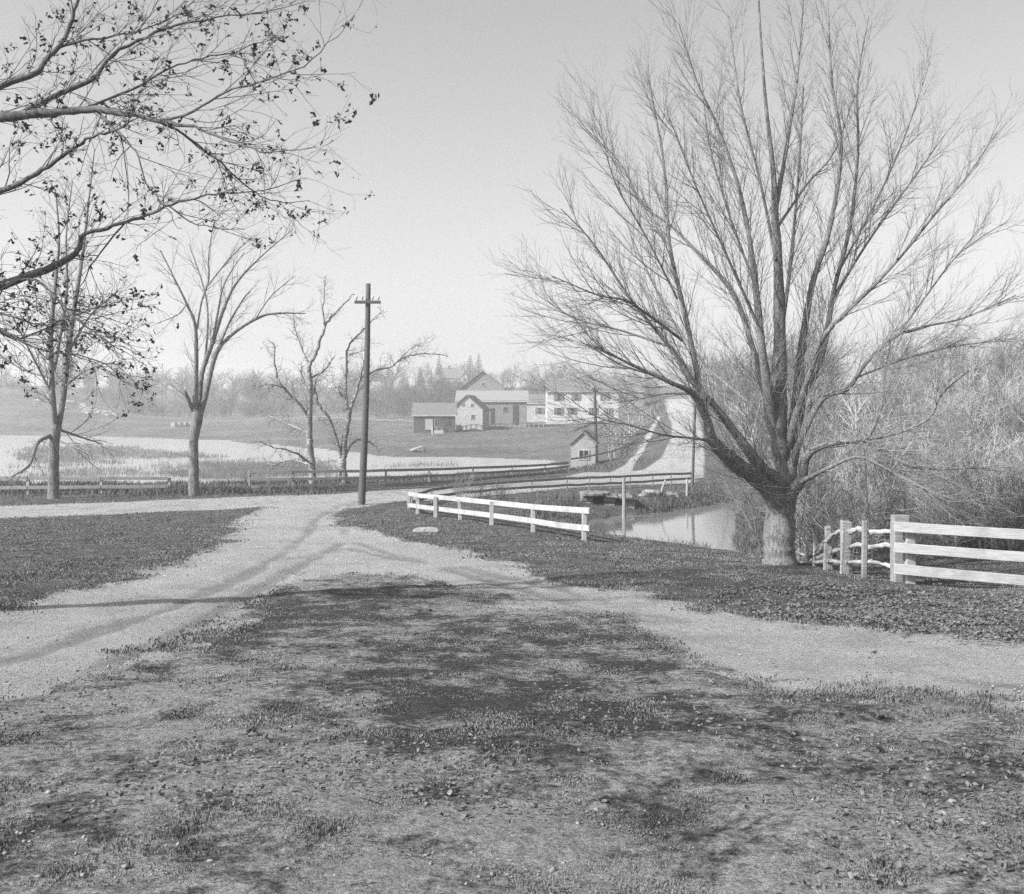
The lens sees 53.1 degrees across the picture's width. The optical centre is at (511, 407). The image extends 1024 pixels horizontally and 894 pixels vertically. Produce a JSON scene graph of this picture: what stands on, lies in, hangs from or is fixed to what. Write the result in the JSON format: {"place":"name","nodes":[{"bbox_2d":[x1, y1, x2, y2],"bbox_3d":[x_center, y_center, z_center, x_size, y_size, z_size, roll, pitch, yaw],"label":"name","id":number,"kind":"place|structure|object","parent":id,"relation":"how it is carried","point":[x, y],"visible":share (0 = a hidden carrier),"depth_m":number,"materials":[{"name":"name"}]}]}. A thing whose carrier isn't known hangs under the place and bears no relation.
{"place":"outdoors","nodes":[
{"label":"outdoors","id":0,"kind":"place"},
{"bbox_2d":[0,435,561,483],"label":"water","id":1,"kind":"structure","parent":0,"point":[237,450],"depth_m":91.48,"materials":[{"name":"grey liquid"}]},
{"bbox_2d":[5,444,457,481],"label":"reeds","id":2,"kind":"object","parent":1,"relation":"on","point":[224,469],"visible":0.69,"depth_m":80.19,"materials":[{"name":"grey plant"}]},
{"bbox_2d":[0,454,889,557],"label":"bank grass","id":3,"kind":"structure","parent":0,"point":[743,540],"depth_m":47.26,"materials":[{"name":"grey plant"}]},
{"bbox_2d":[0,383,1020,460],"bbox_3d":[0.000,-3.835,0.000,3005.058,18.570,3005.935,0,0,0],"label":"field","id":4,"kind":"structure","parent":0,"point":[20,414],"depth_m":166.90,"materials":[{"name":"grey plant"}]},
{"bbox_2d":[78,407,149,419],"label":"field fence","id":5,"kind":"object","parent":4,"relation":"on","point":[112,412],"visible":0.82,"depth_m":229.95,"materials":[{"name":"grey wood"}]},
{"bbox_2d":[202,416,413,427],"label":"field fence","id":6,"kind":"object","parent":4,"relation":"on","point":[287,418],"visible":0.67,"depth_m":185.48,"materials":[{"name":"grey wood"}]},
{"bbox_2d":[369,381,389,396],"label":"tree","id":7,"kind":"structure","parent":4,"relation":"on","point":[373,383],"depth_m":318.72,"materials":[{"name":"grey plant"}]},
{"bbox_2d":[410,446,425,451],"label":"rowboat","id":8,"kind":"object","parent":4,"relation":"on","point":[420,449],"visible":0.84,"depth_m":103.63,"materials":[{"name":"wood"}]},
{"bbox_2d":[415,368,424,386],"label":"spruce tree","id":9,"kind":"object","parent":4,"relation":"on","point":[420,374],"visible":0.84,"depth_m":344.72,"materials":[{"name":"grey plant"}]},
{"bbox_2d":[426,375,434,388],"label":"spruce tree","id":10,"kind":"object","parent":4,"relation":"on","point":[429,381],"visible":0.29,"depth_m":332.50,"materials":[{"name":"grey plant"}]},
{"bbox_2d":[412,403,456,432],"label":"cow shed","id":11,"kind":"structure","parent":4,"relation":"on","point":[427,416],"depth_m":147.95,"materials":[{"name":"grey wood"}]},
{"bbox_2d":[425,419,432,429],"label":"door","id":12,"kind":"structure","parent":11,"relation":"in","point":[428,422],"depth_m":147.79,"materials":[{"name":"white wood"}]},
{"bbox_2d":[434,418,439,426],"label":"window","id":13,"kind":"structure","parent":11,"relation":"in","point":[436,420],"depth_m":147.83,"materials":[{"name":"grey glass"}]},
{"bbox_2d":[432,374,442,383],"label":"cottage","id":14,"kind":"structure","parent":4,"relation":"on","point":[435,376],"depth_m":341.09,"materials":[{"name":"grey"}]},
{"bbox_2d":[434,430,443,435],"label":"water trough","id":15,"kind":"object","parent":4,"relation":"on","point":[438,432],"visible":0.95,"depth_m":138.69,"materials":[{"name":"white wood"}]},
{"bbox_2d":[435,361,442,373],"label":"spruce tree","id":16,"kind":"object","parent":4,"relation":"on","point":[437,370],"visible":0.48,"depth_m":349.65,"materials":[{"name":"grey plant"}]},
{"bbox_2d":[442,366,464,385],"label":"hilltop house","id":17,"kind":"structure","parent":4,"relation":"on","point":[453,373],"depth_m":338.06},
{"bbox_2d":[457,424,462,431],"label":"dog kennel","id":18,"kind":"object","parent":4,"relation":"on","point":[459,428],"visible":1,"depth_m":149.49,"materials":[{"name":"wood"}]},
{"bbox_2d":[461,372,467,382],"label":"dormer house","id":19,"kind":"structure","parent":4,"relation":"on","point":[464,376],"depth_m":336.00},
{"bbox_2d":[465,356,477,380],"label":"spruce tree","id":20,"kind":"object","parent":4,"relation":"on","point":[470,374],"visible":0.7,"depth_m":389.40,"materials":[{"name":"grey plant"}]},
{"bbox_2d":[455,395,490,429],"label":"gabled barn","id":21,"kind":"structure","parent":4,"relation":"on","point":[472,409],"depth_m":154.03,"materials":[{"name":"white wood"}]},
{"bbox_2d":[472,354,484,377],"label":"spruce tree","id":22,"kind":"object","parent":4,"relation":"on","point":[478,367],"visible":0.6,"depth_m":399.41,"materials":[{"name":"grey plant"}]},
{"bbox_2d":[459,370,506,389],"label":"hay barn","id":23,"kind":"structure","parent":4,"relation":"on","point":[482,380],"depth_m":199.00,"materials":[{"name":"grey"}]},
{"bbox_2d":[431,421,543,432],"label":"farmyard fence","id":24,"kind":"object","parent":4,"relation":"on","point":[436,427],"visible":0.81,"depth_m":155.41,"materials":[{"name":"grey wood"}]},
{"bbox_2d":[455,390,528,426],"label":"long barn","id":25,"kind":"structure","parent":4,"relation":"on","point":[507,407],"depth_m":168.00,"materials":[{"name":"grey wood"}]},
{"bbox_2d":[491,408,493,423],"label":"doorway","id":26,"kind":"structure","parent":25,"relation":"in","point":[492,409],"depth_m":167.92,"materials":[{"name":"wood"}]},
{"bbox_2d":[503,406,507,411],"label":"window","id":27,"kind":"structure","parent":25,"relation":"in","point":[505,408],"depth_m":167.92,"materials":[{"name":"grey glass"}]},
{"bbox_2d":[513,405,517,424],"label":"doorway","id":28,"kind":"structure","parent":25,"relation":"in","point":[515,407],"depth_m":167.92,"materials":[{"name":"wood"}]},
{"bbox_2d":[0,319,1023,429],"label":"woods","id":29,"kind":"object","parent":4,"relation":"on","point":[403,397],"visible":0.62,"depth_m":276.53,"materials":[{"name":"grey plant"}]},
{"bbox_2d":[527,394,545,421],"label":"wagon shed","id":30,"kind":"structure","parent":4,"relation":"on","point":[538,408],"depth_m":192.00,"materials":[{"name":"grey"}]},
{"bbox_2d":[544,375,619,423],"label":"farmhouse","id":31,"kind":"object","parent":4,"relation":"on","point":[583,399],"visible":0.69,"depth_m":184.00,"materials":[{"name":"grey"}]},
{"bbox_2d":[614,380,638,442],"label":"tree","id":32,"kind":"object","parent":4,"relation":"on","point":[626,411],"visible":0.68,"depth_m":92.11,"materials":[{"name":"grey plant"}]},
{"bbox_2d":[610,405,650,459],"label":"pole fence","id":33,"kind":"object","parent":4,"relation":"on","point":[612,446],"visible":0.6,"depth_m":102.33,"materials":[{"name":"grey wood"}]},
{"bbox_2d":[618,378,644,407],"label":"side house","id":34,"kind":"structure","parent":4,"relation":"on","point":[641,402],"depth_m":221.66,"materials":[{"name":"grey"}]},
{"bbox_2d":[651,390,675,414],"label":"shrub","id":35,"kind":"object","parent":4,"relation":"on","point":[662,406],"visible":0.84,"depth_m":141.88,"materials":[{"name":"grey plant"}]},
{"bbox_2d":[0,432,1023,893],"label":"ground","id":36,"kind":"structure","parent":0,"point":[452,838],"depth_m":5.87,"materials":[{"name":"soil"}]},
{"bbox_2d":[0,128,134,501],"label":"roadside tree","id":37,"kind":"object","parent":36,"relation":"on","point":[55,441],"visible":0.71,"depth_m":43.52,"materials":[{"name":"grey plant"}]},
{"bbox_2d":[0,476,170,493],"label":"pond fence","id":38,"kind":"object","parent":36,"relation":"on","point":[101,487],"visible":0.8,"depth_m":47.01,"materials":[{"name":"grey wood"}]},
{"bbox_2d":[133,660,147,667],"bbox_3d":[-3.325,2.294,9.187,0.146,0.042,0.090,-16,15,-2],"label":"fallen leaf","id":39,"kind":"object","parent":36,"relation":"on","point":[139,664],"visible":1,"depth_m":9.18,"materials":[{"name":"grey plant"}]},
{"bbox_2d":[149,453,183,473],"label":"shrub","id":40,"kind":"object","parent":36,"relation":"on","point":[168,466],"visible":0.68,"depth_m":72.00,"materials":[{"name":"grey plant"}]},
{"bbox_2d":[0,0,387,418],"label":"oak tree","id":41,"kind":"object","parent":36,"relation":"on","point":[31,111],"visible":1,"depth_m":12.49,"materials":[{"name":"grey plant"}]},
{"bbox_2d":[144,201,320,495],"bbox_3d":[-12.398,-2.650,45.654,7.332,13.828,7.001,0,0,0],"label":"roadside tree","id":42,"kind":"object","parent":36,"relation":"on","point":[198,405],"visible":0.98,"depth_m":45.38,"materials":[{"name":"grey plant"}]},
{"bbox_2d":[246,726,256,734],"bbox_3d":[-1.611,1.988,6.306,0.074,0.038,0.120,-16,-9,-1],"label":"fallen leaf","id":43,"kind":"object","parent":36,"relation":"on","point":[254,729],"visible":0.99,"depth_m":6.31,"materials":[{"name":"grey plant"}]},
{"bbox_2d":[245,274,354,484],"bbox_3d":[-11.184,-1.339,53.907,5.708,11.414,4.396,0,0,0],"label":"knotty tree","id":44,"kind":"object","parent":36,"relation":"on","point":[310,459],"visible":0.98,"depth_m":53.89,"materials":[{"name":"grey plant"}]},
{"bbox_2d":[323,456,348,476],"bbox_3d":[-10.446,3.505,59.867,1.242,1.839,2.138,0,0,24],"label":"shrub","id":45,"kind":"object","parent":36,"relation":"on","point":[336,475],"visible":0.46,"depth_m":59.89,"materials":[{"name":"grey plant"}]},
{"bbox_2d":[308,305,447,483],"bbox_3d":[-7.153,-0.750,54.896,7.621,10.341,3.746,0,0,0],"label":"knotty tree","id":46,"kind":"object","parent":36,"relation":"on","point":[343,450],"visible":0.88,"depth_m":54.62,"materials":[{"name":"grey plant"}]},
{"bbox_2d":[248,462,569,488],"bbox_3d":[-3.093,3.798,58.275,3.882,1.514,25.417,0,0,41],"label":"pond fence","id":47,"kind":"object","parent":36,"relation":"on","point":[340,478],"visible":0.85,"depth_m":52.83,"materials":[{"name":"grey wood"}]},
{"bbox_2d":[413,527,439,531],"bbox_3d":[-2.360,3.398,28.314,0.786,0.255,0.484,0,0,0],"label":"rock","id":48,"kind":"object","parent":36,"relation":"on","point":[426,529],"visible":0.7,"depth_m":28.13,"materials":[{"name":"stone"}]},
{"bbox_2d":[446,471,478,497],"bbox_3d":[-2.127,3.179,41.942,1.420,1.397,1.482,0,0,-36],"label":"shrub","id":49,"kind":"object","parent":36,"relation":"on","point":[458,492],"visible":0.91,"depth_m":41.89,"materials":[{"name":"grey plant"}]},
{"bbox_2d":[451,470,500,505],"bbox_3d":[-1.388,3.074,40.027,2.248,1.540,1.498,0,0,-6],"label":"shrub","id":50,"kind":"object","parent":36,"relation":"on","point":[485,494],"visible":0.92,"depth_m":40.02,"materials":[{"name":"grey plant"}]},
{"bbox_2d":[407,492,589,540],"bbox_3d":[-1.102,3.245,31.625,0.731,1.630,14.595,0,0,-25],"label":"guard rail","id":51,"kind":"object","parent":36,"relation":"on","point":[584,527],"visible":0.81,"depth_m":30.09,"materials":[{"name":"white wood"}]},
{"bbox_2d":[494,480,514,500],"bbox_3d":[-0.347,3.317,40.862,1.035,1.093,0.956,0,0,-9],"label":"shrub","id":52,"kind":"object","parent":36,"relation":"on","point":[502,496],"visible":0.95,"depth_m":40.80,"materials":[{"name":"grey plant"}]},
{"bbox_2d":[0,546,1023,893],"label":"scattered leaves","id":53,"kind":"object","parent":36,"relation":"on","point":[794,792],"visible":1,"depth_m":5.33,"materials":[{"name":"grey plant"}]},
{"bbox_2d":[411,472,690,502],"bbox_3d":[2.111,3.799,47.620,2.348,1.108,21.199,0,0,40],"label":"causeway rail","id":54,"kind":"object","parent":36,"relation":"on","point":[653,480],"visible":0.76,"depth_m":48.79,"materials":[{"name":"grey wood"}]},
{"bbox_2d":[569,430,599,467],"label":"pump shed","id":55,"kind":"structure","parent":36,"relation":"on","point":[579,443],"depth_m":77.05,"materials":[{"name":"white wood"}]},
{"bbox_2d":[578,449,588,459],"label":"window","id":56,"kind":"structure","parent":55,"relation":"in","point":[581,452],"depth_m":76.97,"materials":[{"name":"grey glass"}]},
{"bbox_2d":[591,386,598,439],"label":"utility pole","id":57,"kind":"object","parent":36,"relation":"on","point":[595,425],"visible":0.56,"depth_m":78.90,"materials":[{"name":"grey wood"}]},
{"bbox_2d":[570,444,635,465],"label":"short rail","id":58,"kind":"object","parent":36,"relation":"on","point":[586,456],"visible":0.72,"depth_m":75.11,"materials":[{"name":"grey wood"}]},
{"bbox_2d":[580,490,634,508],"bbox_3d":[4.183,4.278,45.027,2.457,1.282,1.528,0,0,0],"label":"stone culvert","id":59,"kind":"object","parent":36,"relation":"on","point":[587,496],"visible":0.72,"depth_m":44.64,"materials":[{"name":"stone"}]},
{"bbox_2d":[598,390,618,456],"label":"tree","id":60,"kind":"object","parent":36,"relation":"on","point":[608,407],"visible":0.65,"depth_m":83.94,"materials":[{"name":"grey plant"}]},
{"bbox_2d":[637,493,648,496],"bbox_3d":[6.024,4.042,46.971,0.540,0.276,0.392,0,0,-31],"label":"rock","id":61,"kind":"object","parent":36,"relation":"on","point":[643,495],"visible":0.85,"depth_m":46.84,"materials":[{"name":"stone"}]},
{"bbox_2d":[642,489,660,495],"bbox_3d":[6.470,3.988,47.514,0.897,0.429,0.600,0,0,0],"label":"rock","id":62,"kind":"object","parent":36,"relation":"on","point":[652,491],"visible":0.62,"depth_m":47.33,"materials":[{"name":"stone"}]},
{"bbox_2d":[686,479,687,495],"bbox_3d":[8.368,3.946,49.000,0.121,1.110,0.117,0,0,0],"label":"short post","id":63,"kind":"object","parent":36,"relation":"on","point":[686,486],"visible":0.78,"depth_m":48.95,"materials":[{"name":"white wood"}]},
{"bbox_2d":[691,402,695,484],"bbox_3d":[9.496,1.899,53.500,0.305,5.284,0.160,0,0,0],"label":"utility pole","id":64,"kind":"object","parent":36,"relation":"on","point":[693,460],"visible":0.59,"depth_m":53.44,"materials":[{"name":"grey wood"}]},
{"bbox_2d":[727,498,763,530],"bbox_3d":[8.337,3.771,35.713,2.033,1.355,1.340,0,0,45],"label":"shrub","id":65,"kind":"object","parent":36,"relation":"on","point":[750,514],"visible":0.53,"depth_m":35.91,"materials":[{"name":"grey plant"}]},
{"bbox_2d":[481,0,1023,564],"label":"maple tree","id":66,"kind":"object","parent":36,"relation":"on","point":[773,476],"visible":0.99,"depth_m":19.49,"materials":[{"name":"grey plant"}]},
{"bbox_2d":[795,520,889,577],"bbox_3d":[6.050,2.762,19.512,0.548,1.582,4.164,0,0,-8],"label":"rustic fence","id":67,"kind":"object","parent":36,"relation":"on","point":[846,531],"visible":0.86,"depth_m":18.63,"materials":[{"name":"grey wood"}]},
{"bbox_2d":[691,354,1023,560],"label":"thicket","id":68,"kind":"object","parent":36,"relation":"on","point":[1016,524],"visible":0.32,"depth_m":29.10,"materials":[{"name":"grey plant"}]},
{"bbox_2d":[697,579,1023,642],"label":"leaf litter","id":69,"kind":"object","parent":36,"relation":"on","point":[903,620],"visible":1,"depth_m":13.30,"materials":[{"name":"plant"}]},
{"bbox_2d":[704,333,1023,559],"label":"thicket","id":70,"kind":"object","parent":36,"relation":"on","point":[956,542],"visible":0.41,"depth_m":35.05,"materials":[{"name":"grey plant"}]},
{"bbox_2d":[851,433,888,567],"bbox_3d":[7.515,1.962,21.527,0.776,2.897,0.425,0,0,10],"label":"sapling","id":71,"kind":"object","parent":36,"relation":"on","point":[865,485],"visible":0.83,"depth_m":21.48,"materials":[{"name":"grey plant"}]},
{"bbox_2d":[869,709,887,717],"bbox_3d":[2.506,2.083,6.984,0.096,0.046,0.154,-10,2,-29],"label":"fallen leaf","id":72,"kind":"object","parent":36,"relation":"on","point":[877,712],"visible":1,"depth_m":7.00,"materials":[{"name":"plant"}]},
{"bbox_2d":[874,746,884,751],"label":"fallen leaf","id":73,"kind":"object","parent":36,"relation":"on","point":[881,749],"visible":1,"depth_m":5.92,"materials":[{"name":"plant"}]},
{"bbox_2d":[890,515,1023,585],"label":"board fence","id":74,"kind":"object","parent":36,"relation":"on","point":[905,548],"visible":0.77,"depth_m":16.96,"materials":[{"name":"white wood"}]},
{"bbox_2d":[0,398,1023,713],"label":"dirt road","id":75,"kind":"structure","parent":0,"point":[294,534],"depth_m":14.11,"materials":[{"name":"grey soil"}]},
{"bbox_2d":[354,283,380,504],"bbox_3d":[-5.715,-0.315,40.623,1.032,9.253,0.345,0,0,0],"label":"utility pole","id":76,"kind":"object","parent":75,"relation":"on","point":[368,302],"visible":0.98,"depth_m":40.54,"materials":[{"name":"grey wood"}]},
{"bbox_2d":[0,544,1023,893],"bbox_3d":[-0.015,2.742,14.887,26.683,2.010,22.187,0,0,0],"label":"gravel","id":77,"kind":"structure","parent":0,"point":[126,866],"depth_m":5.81,"materials":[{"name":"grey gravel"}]},
{"bbox_2d":[0,0,1023,388],"label":"sky","id":78,"kind":"structure","parent":0,"point":[466,107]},
{"bbox_2d":[587,501,742,550],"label":"water","id":79,"kind":"structure","parent":0,"point":[714,526],"depth_m":40.09,"materials":[{"name":"grey liquid"}]},
{"bbox_2d":[622,477,625,518],"bbox_3d":[4.641,4.038,42.500,0.158,2.324,0.156,0,0,0],"label":"mooring post","id":80,"kind":"object","parent":79,"relation":"in","point":[623,499],"visible":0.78,"depth_m":42.44,"materials":[{"name":"grey wood"}]}
]}

